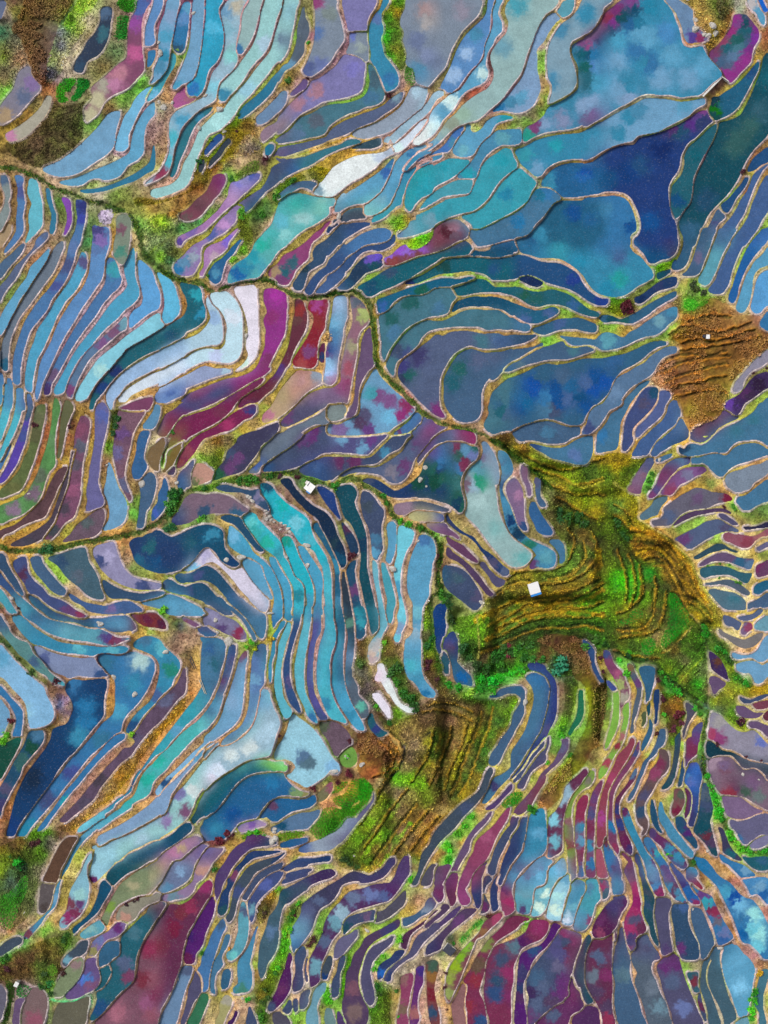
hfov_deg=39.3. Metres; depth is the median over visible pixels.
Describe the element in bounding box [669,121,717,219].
flooded paddy
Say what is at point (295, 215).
flooded paddy
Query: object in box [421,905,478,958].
flooded paddy
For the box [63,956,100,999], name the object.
flooded paddy
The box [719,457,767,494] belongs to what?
flooded paddy
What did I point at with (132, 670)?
flooded paddy
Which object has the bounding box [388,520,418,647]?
flooded paddy
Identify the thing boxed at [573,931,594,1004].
flooded paddy
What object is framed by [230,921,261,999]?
flooded paddy
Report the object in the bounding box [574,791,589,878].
flooded paddy
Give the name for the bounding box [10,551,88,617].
flooded paddy
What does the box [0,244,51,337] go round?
flooded paddy
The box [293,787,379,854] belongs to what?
flooded paddy
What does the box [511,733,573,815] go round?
flooded paddy
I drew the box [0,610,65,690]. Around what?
flooded paddy
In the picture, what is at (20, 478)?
dry terrace
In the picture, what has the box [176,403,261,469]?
flooded paddy
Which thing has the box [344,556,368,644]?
flooded paddy
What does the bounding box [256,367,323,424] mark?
flooded paddy
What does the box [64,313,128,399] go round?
flooded paddy
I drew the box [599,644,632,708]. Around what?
flooded paddy
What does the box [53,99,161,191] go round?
flooded paddy
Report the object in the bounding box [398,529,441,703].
flooded paddy
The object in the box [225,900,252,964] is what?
flooded paddy
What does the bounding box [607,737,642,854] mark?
flooded paddy
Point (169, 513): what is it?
bush
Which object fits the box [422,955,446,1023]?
flooded paddy
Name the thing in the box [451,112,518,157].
flooded paddy
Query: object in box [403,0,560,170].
flooded paddy
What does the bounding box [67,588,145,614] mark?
flooded paddy
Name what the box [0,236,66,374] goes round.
flooded paddy
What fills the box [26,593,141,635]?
flooded paddy
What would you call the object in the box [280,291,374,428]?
flooded paddy
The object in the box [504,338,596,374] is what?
flooded paddy
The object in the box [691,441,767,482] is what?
flooded paddy
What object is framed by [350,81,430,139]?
flooded paddy
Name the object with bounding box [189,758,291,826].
flooded paddy
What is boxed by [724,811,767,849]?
flooded paddy
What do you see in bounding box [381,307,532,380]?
flooded paddy
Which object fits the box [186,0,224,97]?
flooded paddy
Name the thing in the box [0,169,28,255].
flooded paddy
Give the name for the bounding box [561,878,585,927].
flooded paddy
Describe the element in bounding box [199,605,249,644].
flooded paddy
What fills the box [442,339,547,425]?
flooded paddy
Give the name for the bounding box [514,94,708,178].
flooded paddy
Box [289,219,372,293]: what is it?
flooded paddy
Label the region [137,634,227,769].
flooded paddy
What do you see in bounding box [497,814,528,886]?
flooded paddy
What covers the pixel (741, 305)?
flooded paddy
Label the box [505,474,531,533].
flooded paddy
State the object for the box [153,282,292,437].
flooded paddy
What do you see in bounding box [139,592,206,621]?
flooded paddy
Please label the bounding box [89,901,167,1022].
flooded paddy
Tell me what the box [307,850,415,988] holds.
flooded paddy
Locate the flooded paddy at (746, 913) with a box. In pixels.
[693,851,767,963]
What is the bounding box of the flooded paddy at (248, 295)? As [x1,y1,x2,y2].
[230,281,261,372]
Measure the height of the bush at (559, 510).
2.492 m
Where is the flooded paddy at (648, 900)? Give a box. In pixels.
[633,851,659,947]
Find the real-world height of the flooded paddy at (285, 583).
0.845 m
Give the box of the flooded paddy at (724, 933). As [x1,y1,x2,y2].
[692,883,736,946]
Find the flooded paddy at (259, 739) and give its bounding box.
[87,685,283,886]
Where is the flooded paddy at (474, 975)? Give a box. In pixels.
[461,913,531,1023]
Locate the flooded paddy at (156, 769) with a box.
[60,641,242,880]
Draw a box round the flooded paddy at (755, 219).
[704,171,767,299]
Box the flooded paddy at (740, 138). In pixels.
[667,47,767,272]
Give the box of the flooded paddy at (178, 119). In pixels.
[139,0,247,188]
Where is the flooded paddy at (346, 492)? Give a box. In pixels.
[333,479,378,635]
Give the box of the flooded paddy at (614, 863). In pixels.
[602,836,628,895]
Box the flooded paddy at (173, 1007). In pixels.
[158,964,195,1023]
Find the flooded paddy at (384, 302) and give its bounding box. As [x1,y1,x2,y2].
[371,273,476,314]
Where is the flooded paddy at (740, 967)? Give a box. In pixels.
[721,941,759,1017]
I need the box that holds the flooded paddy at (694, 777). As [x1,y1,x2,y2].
[683,758,705,827]
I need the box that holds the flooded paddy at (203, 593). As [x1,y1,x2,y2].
[161,575,258,644]
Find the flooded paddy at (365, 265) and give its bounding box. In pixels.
[335,252,384,292]
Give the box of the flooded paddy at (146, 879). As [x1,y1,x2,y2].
[99,832,203,927]
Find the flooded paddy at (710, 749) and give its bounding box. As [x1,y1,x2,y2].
[702,738,767,778]
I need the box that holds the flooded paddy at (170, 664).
[124,631,185,734]
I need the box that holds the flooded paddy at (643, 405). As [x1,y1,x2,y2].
[619,381,661,456]
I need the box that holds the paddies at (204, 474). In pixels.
[0,0,767,1023]
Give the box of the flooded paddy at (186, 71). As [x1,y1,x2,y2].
[168,0,205,92]
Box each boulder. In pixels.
[138,480,144,487]
[158,49,162,57]
[160,104,166,110]
[216,107,222,111]
[224,636,232,645]
[236,555,245,559]
[269,838,274,844]
[272,835,278,841]
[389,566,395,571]
[692,25,698,32]
[709,22,716,29]
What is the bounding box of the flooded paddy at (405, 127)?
[383,86,445,145]
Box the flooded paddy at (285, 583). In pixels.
[266,554,292,620]
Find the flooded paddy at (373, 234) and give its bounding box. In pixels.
[302,222,395,297]
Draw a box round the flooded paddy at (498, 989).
[482,916,551,1023]
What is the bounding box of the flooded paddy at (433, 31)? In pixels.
[394,0,484,88]
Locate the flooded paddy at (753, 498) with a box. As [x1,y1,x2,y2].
[733,477,767,515]
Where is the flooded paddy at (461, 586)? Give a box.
[437,560,488,615]
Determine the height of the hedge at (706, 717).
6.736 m
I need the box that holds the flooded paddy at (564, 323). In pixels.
[531,312,601,338]
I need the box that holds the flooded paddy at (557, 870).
[530,854,567,917]
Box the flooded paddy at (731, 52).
[708,7,764,84]
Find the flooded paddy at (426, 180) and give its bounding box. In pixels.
[401,154,469,215]
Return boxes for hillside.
[0,0,767,1023]
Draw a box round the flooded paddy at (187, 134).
[167,104,217,179]
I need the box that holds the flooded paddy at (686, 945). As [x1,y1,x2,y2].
[670,901,700,964]
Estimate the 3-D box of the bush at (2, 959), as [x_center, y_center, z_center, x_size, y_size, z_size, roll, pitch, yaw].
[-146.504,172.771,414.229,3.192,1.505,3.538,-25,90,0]
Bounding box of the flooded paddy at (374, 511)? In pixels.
[358,486,389,560]
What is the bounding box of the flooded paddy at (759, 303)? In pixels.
[749,267,767,319]
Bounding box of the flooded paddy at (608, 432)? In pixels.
[595,378,655,458]
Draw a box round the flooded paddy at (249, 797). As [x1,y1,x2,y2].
[197,771,312,843]
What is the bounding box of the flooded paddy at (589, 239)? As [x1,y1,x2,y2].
[515,193,655,302]
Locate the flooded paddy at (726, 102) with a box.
[706,56,760,121]
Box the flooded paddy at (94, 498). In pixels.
[81,398,112,513]
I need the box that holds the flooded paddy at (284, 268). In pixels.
[265,217,331,288]
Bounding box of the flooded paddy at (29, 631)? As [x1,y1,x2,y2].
[8,612,130,655]
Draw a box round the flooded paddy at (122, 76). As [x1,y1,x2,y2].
[78,0,152,127]
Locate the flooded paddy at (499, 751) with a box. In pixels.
[483,680,528,768]
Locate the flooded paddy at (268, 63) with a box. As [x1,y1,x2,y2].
[144,0,304,203]
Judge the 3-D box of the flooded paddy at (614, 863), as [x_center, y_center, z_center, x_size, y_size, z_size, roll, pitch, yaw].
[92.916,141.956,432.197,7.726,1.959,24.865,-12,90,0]
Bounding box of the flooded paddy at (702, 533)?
[669,515,741,554]
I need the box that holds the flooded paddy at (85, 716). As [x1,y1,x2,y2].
[0,677,111,841]
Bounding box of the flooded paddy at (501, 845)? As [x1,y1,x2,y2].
[486,814,520,876]
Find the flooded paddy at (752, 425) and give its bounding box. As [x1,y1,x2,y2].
[675,393,767,455]
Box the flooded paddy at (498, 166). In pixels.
[396,146,518,241]
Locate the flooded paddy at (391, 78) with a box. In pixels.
[368,0,404,93]
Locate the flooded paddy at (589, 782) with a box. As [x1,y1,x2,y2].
[564,765,596,881]
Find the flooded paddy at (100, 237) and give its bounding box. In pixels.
[33,219,112,401]
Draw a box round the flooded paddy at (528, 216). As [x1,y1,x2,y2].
[469,185,561,247]
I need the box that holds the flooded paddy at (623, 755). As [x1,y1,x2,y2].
[596,735,638,847]
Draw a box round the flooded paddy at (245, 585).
[182,547,270,612]
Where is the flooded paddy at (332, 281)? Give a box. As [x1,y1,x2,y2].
[315,231,399,295]
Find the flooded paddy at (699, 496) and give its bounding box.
[647,481,734,531]
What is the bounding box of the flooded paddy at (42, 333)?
[23,247,88,392]
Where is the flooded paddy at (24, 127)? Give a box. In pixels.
[0,89,57,147]
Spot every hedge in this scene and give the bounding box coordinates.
[1,512,167,554]
[3,165,183,279]
[160,270,343,300]
[262,469,443,670]
[328,287,478,436]
[417,523,451,620]
[485,435,551,487]
[490,434,545,480]
[659,674,712,778]
[700,755,766,852]
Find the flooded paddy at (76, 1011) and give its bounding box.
[49,994,93,1023]
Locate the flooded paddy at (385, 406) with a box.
[326,364,419,435]
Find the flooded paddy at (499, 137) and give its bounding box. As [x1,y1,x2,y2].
[456,123,523,179]
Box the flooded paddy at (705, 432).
[689,408,741,442]
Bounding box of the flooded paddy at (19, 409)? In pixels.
[0,385,25,460]
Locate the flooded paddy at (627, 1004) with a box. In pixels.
[612,923,647,1023]
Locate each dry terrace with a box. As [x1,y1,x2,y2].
[0,395,61,525]
[0,399,48,500]
[0,461,67,544]
[4,448,75,551]
[37,830,78,882]
[44,409,92,545]
[55,662,192,827]
[57,506,107,546]
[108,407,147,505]
[316,719,357,757]
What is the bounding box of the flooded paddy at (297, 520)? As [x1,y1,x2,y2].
[254,477,348,725]
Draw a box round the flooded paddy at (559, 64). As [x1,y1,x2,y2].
[543,0,614,103]
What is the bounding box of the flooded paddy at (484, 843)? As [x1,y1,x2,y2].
[456,801,512,905]
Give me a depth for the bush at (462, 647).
424.89 m
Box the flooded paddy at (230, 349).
[117,285,244,404]
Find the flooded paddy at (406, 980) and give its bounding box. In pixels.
[391,966,414,1023]
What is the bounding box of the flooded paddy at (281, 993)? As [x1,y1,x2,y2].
[262,947,292,1015]
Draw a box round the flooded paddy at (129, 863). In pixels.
[104,820,196,886]
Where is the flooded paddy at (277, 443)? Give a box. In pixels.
[245,408,330,478]
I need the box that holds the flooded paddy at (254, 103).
[235,1,311,124]
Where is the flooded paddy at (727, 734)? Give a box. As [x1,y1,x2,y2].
[704,706,767,762]
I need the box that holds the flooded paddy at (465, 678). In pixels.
[442,625,478,691]
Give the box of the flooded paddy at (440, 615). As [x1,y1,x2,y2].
[428,597,453,657]
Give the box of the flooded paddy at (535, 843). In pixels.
[499,802,550,916]
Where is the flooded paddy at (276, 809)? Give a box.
[258,791,317,823]
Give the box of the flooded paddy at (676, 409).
[626,394,686,461]
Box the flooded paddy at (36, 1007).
[21,982,52,1023]
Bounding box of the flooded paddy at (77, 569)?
[45,543,107,601]
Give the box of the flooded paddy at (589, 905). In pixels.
[571,877,602,932]
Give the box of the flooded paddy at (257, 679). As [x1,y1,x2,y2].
[220,640,269,745]
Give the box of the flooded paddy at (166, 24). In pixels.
[145,0,181,84]
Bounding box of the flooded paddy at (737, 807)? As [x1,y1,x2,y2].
[717,795,764,818]
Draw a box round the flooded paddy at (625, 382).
[582,340,682,434]
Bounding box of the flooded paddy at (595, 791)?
[584,778,604,877]
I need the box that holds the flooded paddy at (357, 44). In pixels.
[343,31,369,61]
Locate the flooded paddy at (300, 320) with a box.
[236,294,310,407]
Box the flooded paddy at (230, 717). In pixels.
[153,645,250,795]
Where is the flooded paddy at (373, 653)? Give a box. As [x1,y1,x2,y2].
[361,558,391,668]
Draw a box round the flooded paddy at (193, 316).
[83,279,207,412]
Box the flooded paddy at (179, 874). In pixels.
[156,842,210,893]
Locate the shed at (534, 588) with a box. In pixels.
[527,581,540,596]
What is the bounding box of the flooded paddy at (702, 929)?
[690,905,715,959]
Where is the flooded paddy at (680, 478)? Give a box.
[660,465,709,497]
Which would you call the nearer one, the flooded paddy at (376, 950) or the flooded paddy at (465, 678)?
the flooded paddy at (465, 678)
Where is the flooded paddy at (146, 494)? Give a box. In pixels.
[130,470,159,531]
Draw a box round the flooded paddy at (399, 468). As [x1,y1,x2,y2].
[339,412,450,485]
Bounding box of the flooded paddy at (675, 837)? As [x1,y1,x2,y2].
[657,795,697,860]
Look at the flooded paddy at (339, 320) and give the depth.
419.03 m
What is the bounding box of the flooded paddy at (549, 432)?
[507,419,582,446]
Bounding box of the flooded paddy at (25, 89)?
[0,60,45,129]
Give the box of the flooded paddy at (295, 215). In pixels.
[224,190,336,286]
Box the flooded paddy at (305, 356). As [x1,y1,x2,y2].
[291,296,330,368]
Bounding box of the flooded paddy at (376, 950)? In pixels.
[360,933,397,1008]
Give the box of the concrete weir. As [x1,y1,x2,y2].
[702,76,722,96]
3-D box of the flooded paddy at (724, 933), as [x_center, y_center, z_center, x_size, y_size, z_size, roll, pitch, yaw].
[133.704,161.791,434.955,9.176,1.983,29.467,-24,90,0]
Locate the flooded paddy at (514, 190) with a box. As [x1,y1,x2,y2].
[460,166,538,228]
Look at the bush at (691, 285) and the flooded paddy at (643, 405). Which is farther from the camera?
the flooded paddy at (643, 405)
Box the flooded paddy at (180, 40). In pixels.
[171,0,191,55]
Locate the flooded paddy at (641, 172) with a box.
[539,107,714,266]
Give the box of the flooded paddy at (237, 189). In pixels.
[171,167,264,250]
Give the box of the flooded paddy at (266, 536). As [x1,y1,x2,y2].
[242,507,305,714]
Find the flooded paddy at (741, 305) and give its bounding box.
[730,245,767,318]
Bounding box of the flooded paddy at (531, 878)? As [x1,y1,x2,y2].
[514,854,555,914]
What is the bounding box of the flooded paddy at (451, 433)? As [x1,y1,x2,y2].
[416,423,481,467]
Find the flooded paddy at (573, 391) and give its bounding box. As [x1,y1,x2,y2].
[478,335,671,439]
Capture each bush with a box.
[0,737,7,745]
[0,956,5,964]
[1,731,8,737]
[3,964,10,971]
[12,859,20,865]
[20,863,28,871]
[26,668,33,676]
[29,841,37,846]
[37,984,45,989]
[38,545,47,553]
[43,543,53,555]
[46,980,53,988]
[52,677,60,685]
[114,415,120,421]
[158,605,168,614]
[163,500,176,508]
[165,508,174,516]
[166,487,176,502]
[167,523,176,531]
[170,487,183,498]
[171,491,178,501]
[214,837,222,844]
[223,829,230,840]
[236,476,241,485]
[238,208,244,214]
[242,474,253,486]
[249,475,259,484]
[258,1013,263,1022]
[259,211,266,217]
[265,472,272,480]
[271,191,280,201]
[284,77,291,83]
[287,926,292,933]
[288,177,296,182]
[308,936,316,943]
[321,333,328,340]
[345,768,352,777]
[347,552,356,560]
[386,667,394,677]
[391,661,402,672]
[392,677,400,686]
[396,935,402,942]
[398,688,409,698]
[403,521,412,527]
[405,693,415,701]
[408,701,418,707]
[411,706,419,712]
[423,642,430,649]
[429,634,435,642]
[438,588,443,596]
[438,596,447,603]
[443,592,451,597]
[444,681,451,688]
[445,598,452,609]
[449,614,455,624]
[452,829,463,836]
[455,682,462,693]
[458,642,468,653]
[461,822,468,828]
[465,653,471,659]
[465,688,473,696]
[471,661,483,670]
[476,683,486,692]
[478,673,485,681]
[480,664,490,676]
[487,676,498,687]
[487,685,496,694]
[488,655,498,664]
[489,649,500,659]
[495,673,505,683]
[496,649,506,659]
[496,660,504,668]
[497,667,508,672]
[499,644,507,650]
[508,671,517,676]
[512,647,518,656]
[516,644,522,652]
[517,641,528,647]
[520,652,528,661]
[525,642,534,648]
[526,804,532,811]
[528,655,536,662]
[537,655,545,663]
[551,655,568,675]
[553,656,559,662]
[557,506,563,516]
[557,516,563,524]
[558,732,564,738]
[559,726,566,730]
[563,512,572,525]
[573,513,581,523]
[579,520,588,528]
[580,643,590,650]
[586,632,593,639]
[592,633,599,643]
[601,640,609,648]
[614,517,621,527]
[619,531,625,537]
[620,302,628,310]
[621,309,629,315]
[622,670,630,676]
[626,299,631,308]
[646,476,652,484]
[663,676,667,684]
[665,682,673,687]
[668,724,676,732]
[673,710,685,719]
[674,687,682,697]
[689,280,696,289]
[693,284,700,292]
[698,289,706,295]
[701,623,707,630]
[701,631,710,637]
[711,790,717,800]
[713,812,721,819]
[714,645,721,652]
[714,797,720,806]
[714,807,724,813]
[716,0,727,10]
[718,7,728,20]
[725,655,732,662]
[726,829,732,836]
[728,836,736,840]
[734,840,741,849]
[738,717,745,722]
[738,845,745,852]
[743,678,749,686]
[746,847,752,855]
[747,997,757,1005]
[747,1006,756,1016]
[750,988,758,996]
[754,970,762,976]
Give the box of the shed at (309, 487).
[304,481,315,493]
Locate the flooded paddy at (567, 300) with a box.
[452,275,602,319]
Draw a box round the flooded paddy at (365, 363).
[345,325,379,418]
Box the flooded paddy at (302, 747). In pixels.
[272,711,345,788]
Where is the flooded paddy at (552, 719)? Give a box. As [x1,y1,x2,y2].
[511,656,562,779]
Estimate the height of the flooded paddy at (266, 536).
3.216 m
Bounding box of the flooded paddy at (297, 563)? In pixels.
[280,530,319,725]
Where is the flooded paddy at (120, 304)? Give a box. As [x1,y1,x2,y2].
[53,242,140,397]
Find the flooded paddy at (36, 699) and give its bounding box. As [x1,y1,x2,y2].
[0,639,59,728]
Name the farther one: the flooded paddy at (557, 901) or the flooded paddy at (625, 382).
the flooded paddy at (557, 901)
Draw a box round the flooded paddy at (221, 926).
[196,917,231,991]
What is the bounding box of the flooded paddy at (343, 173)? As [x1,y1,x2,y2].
[312,144,396,196]
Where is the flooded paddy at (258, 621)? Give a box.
[172,564,270,640]
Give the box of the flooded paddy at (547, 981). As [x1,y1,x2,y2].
[525,926,584,1023]
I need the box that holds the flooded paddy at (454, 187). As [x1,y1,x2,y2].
[417,178,474,210]
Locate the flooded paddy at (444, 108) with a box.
[412,0,505,144]
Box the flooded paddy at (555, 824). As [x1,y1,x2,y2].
[546,763,589,858]
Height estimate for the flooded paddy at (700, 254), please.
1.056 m
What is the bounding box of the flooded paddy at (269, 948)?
[254,864,340,984]
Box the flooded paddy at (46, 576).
[29,550,70,597]
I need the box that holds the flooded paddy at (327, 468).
[295,432,411,483]
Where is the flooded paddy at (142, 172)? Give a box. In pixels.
[74,139,161,198]
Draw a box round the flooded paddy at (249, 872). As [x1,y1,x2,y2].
[225,850,291,926]
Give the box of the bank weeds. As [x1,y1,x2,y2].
[0,0,767,1023]
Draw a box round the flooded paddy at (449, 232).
[384,216,470,266]
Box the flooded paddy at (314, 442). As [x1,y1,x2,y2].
[262,425,389,477]
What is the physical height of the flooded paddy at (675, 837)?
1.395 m
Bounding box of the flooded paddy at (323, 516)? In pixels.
[275,474,347,569]
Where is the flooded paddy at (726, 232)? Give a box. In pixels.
[692,163,767,290]
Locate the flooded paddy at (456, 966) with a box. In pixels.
[440,910,504,1005]
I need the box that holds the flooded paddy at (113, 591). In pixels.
[101,576,166,601]
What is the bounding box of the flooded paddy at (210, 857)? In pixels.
[161,843,228,902]
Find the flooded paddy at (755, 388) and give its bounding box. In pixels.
[721,368,767,415]
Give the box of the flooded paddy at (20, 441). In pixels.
[0,392,35,484]
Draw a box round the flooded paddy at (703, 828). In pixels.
[692,779,719,860]
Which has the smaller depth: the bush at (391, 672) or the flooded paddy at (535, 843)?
the bush at (391, 672)
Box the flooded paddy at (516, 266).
[403,253,614,309]
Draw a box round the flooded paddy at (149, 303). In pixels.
[127,254,162,329]
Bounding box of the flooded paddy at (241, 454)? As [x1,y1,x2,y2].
[212,420,281,483]
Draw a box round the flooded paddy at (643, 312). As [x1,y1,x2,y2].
[597,288,682,328]
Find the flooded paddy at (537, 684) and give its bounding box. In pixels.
[480,671,549,807]
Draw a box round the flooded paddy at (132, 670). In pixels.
[16,648,156,841]
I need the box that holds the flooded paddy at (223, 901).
[216,847,282,917]
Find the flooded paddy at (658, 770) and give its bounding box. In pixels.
[632,746,671,836]
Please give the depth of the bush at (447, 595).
425.13 m
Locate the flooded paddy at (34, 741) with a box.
[0,728,47,822]
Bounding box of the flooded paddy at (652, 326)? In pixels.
[555,302,682,353]
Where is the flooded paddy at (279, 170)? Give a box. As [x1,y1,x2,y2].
[238,136,361,217]
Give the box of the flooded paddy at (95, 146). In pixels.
[37,105,124,181]
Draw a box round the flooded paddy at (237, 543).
[225,524,283,629]
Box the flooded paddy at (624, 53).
[522,0,723,143]
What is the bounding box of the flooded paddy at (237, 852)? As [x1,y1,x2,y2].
[212,830,279,900]
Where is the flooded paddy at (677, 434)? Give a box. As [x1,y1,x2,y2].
[650,415,691,456]
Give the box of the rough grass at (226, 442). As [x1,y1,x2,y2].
[0,0,767,1023]
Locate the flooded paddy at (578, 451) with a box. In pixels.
[524,434,596,469]
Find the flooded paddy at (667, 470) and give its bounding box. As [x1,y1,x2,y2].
[643,454,691,501]
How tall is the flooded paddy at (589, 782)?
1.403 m
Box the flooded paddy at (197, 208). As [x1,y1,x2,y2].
[173,167,230,226]
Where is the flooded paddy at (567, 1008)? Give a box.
[536,976,585,1023]
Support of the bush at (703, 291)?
on the hillside
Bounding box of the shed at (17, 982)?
[13,980,20,987]
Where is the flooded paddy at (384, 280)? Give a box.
[355,239,474,301]
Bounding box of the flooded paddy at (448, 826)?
[407,765,497,890]
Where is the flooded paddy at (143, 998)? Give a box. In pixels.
[93,875,213,1023]
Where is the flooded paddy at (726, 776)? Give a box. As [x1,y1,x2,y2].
[703,756,767,810]
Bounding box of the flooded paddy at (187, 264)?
[167,203,243,279]
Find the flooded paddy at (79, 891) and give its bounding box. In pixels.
[53,848,93,933]
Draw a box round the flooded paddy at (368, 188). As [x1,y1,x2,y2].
[332,156,395,214]
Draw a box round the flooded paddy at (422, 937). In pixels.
[380,904,463,987]
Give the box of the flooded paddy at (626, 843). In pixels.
[614,764,638,854]
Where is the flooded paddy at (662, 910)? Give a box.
[654,894,674,955]
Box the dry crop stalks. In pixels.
[11,0,767,806]
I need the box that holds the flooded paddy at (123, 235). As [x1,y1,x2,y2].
[110,208,136,265]
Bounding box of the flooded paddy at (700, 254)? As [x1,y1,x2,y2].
[680,207,727,281]
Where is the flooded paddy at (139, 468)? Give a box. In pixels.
[128,428,153,483]
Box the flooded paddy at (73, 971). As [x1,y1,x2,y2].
[49,956,84,1000]
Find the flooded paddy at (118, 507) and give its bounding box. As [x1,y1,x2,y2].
[102,456,133,536]
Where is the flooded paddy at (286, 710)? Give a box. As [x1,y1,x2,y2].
[271,621,293,721]
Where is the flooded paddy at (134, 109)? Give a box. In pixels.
[114,82,152,154]
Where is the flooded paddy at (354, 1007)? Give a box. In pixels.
[337,914,401,1023]
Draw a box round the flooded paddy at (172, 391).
[152,363,233,406]
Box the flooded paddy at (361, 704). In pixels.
[340,569,373,719]
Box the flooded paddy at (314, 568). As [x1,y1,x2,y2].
[297,544,329,719]
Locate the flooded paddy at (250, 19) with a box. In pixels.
[236,0,263,56]
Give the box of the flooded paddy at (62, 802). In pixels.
[34,731,128,836]
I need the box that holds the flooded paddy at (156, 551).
[123,519,240,577]
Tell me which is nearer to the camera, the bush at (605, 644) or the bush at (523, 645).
the bush at (523, 645)
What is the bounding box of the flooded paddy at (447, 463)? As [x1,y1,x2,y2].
[357,441,480,518]
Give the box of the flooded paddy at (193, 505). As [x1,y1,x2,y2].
[166,488,252,528]
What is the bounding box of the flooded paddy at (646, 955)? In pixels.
[630,932,672,1023]
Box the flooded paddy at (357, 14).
[339,0,378,31]
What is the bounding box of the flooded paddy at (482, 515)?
[460,434,533,573]
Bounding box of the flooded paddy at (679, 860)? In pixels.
[648,825,691,870]
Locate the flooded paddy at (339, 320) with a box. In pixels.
[321,292,349,385]
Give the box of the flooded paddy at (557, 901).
[544,873,571,921]
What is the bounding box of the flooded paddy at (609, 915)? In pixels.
[589,892,629,937]
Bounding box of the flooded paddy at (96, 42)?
[67,0,117,78]
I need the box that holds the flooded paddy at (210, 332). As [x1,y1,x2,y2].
[103,293,224,411]
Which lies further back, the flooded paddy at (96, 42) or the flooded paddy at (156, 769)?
the flooded paddy at (156, 769)
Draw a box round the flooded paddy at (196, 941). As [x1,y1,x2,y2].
[183,895,216,964]
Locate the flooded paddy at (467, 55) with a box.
[436,0,495,93]
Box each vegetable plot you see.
[0,876,27,929]
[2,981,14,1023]
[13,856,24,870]
[16,984,29,997]
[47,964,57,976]
[56,78,75,102]
[71,78,89,101]
[114,15,128,39]
[118,0,136,12]
[235,161,259,178]
[242,830,266,838]
[278,831,304,839]
[280,830,303,840]
[309,793,370,838]
[324,987,331,1006]
[332,782,347,793]
[333,778,373,808]
[338,954,350,998]
[358,779,371,803]
[405,68,414,84]
[459,918,481,942]
[502,792,522,807]
[511,793,522,805]
[613,575,619,592]
[620,610,642,625]
[641,637,655,654]
[641,638,654,653]
[661,593,688,647]
[661,629,680,647]
[667,592,680,606]
[684,299,697,310]
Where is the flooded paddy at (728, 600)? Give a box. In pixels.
[702,586,748,613]
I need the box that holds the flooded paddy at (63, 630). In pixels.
[0,570,133,646]
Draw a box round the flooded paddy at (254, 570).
[241,557,273,600]
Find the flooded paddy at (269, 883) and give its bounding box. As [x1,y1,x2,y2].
[247,869,284,924]
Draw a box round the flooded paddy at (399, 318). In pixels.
[375,287,458,363]
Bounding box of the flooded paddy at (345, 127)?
[271,86,405,160]
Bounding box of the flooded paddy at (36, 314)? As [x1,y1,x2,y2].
[9,194,92,385]
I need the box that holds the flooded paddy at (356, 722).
[312,520,367,736]
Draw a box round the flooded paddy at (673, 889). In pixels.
[642,834,687,902]
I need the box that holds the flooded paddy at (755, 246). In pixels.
[722,222,767,308]
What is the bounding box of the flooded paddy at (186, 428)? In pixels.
[161,376,266,467]
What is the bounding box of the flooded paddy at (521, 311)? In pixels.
[451,293,563,324]
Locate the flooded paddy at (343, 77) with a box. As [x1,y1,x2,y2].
[254,51,366,145]
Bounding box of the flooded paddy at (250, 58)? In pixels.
[217,0,283,104]
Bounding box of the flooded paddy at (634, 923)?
[620,851,648,950]
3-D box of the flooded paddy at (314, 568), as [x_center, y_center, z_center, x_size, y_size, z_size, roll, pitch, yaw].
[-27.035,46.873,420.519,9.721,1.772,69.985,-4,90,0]
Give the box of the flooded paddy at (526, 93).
[490,10,562,118]
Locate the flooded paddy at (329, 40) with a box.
[297,0,347,77]
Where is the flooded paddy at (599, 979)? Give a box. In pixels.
[585,932,616,1023]
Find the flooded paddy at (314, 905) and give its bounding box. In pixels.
[285,851,398,953]
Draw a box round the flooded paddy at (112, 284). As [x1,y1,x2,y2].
[42,254,124,399]
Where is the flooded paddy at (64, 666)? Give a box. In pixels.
[32,645,109,679]
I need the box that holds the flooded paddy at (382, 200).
[363,142,428,217]
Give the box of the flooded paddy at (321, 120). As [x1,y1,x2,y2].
[273,62,387,144]
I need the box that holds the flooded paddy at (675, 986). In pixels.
[655,951,705,1023]
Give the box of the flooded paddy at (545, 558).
[496,444,559,574]
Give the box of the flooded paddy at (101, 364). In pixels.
[73,311,165,406]
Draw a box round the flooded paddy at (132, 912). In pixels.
[113,891,161,923]
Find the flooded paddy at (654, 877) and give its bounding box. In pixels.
[621,803,667,895]
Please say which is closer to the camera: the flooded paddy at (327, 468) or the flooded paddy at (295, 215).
the flooded paddy at (295, 215)
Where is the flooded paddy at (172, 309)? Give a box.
[155,266,183,324]
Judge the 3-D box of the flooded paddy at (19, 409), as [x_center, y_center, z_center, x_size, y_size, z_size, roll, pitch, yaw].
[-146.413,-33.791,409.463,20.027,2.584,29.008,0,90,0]
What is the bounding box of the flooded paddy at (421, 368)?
[394,328,539,420]
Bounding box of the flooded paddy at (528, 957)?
[513,921,562,1023]
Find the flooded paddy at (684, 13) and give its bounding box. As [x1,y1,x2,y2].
[665,0,713,44]
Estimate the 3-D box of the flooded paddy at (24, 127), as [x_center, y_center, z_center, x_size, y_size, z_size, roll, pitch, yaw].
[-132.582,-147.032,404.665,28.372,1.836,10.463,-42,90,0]
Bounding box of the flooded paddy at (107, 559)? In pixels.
[89,535,161,590]
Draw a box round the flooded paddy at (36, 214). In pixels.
[23,172,46,245]
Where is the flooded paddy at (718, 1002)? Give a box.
[697,945,737,1023]
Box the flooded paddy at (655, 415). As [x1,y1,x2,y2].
[634,384,676,438]
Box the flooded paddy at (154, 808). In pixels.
[92,748,205,845]
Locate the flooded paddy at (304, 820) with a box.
[266,805,325,836]

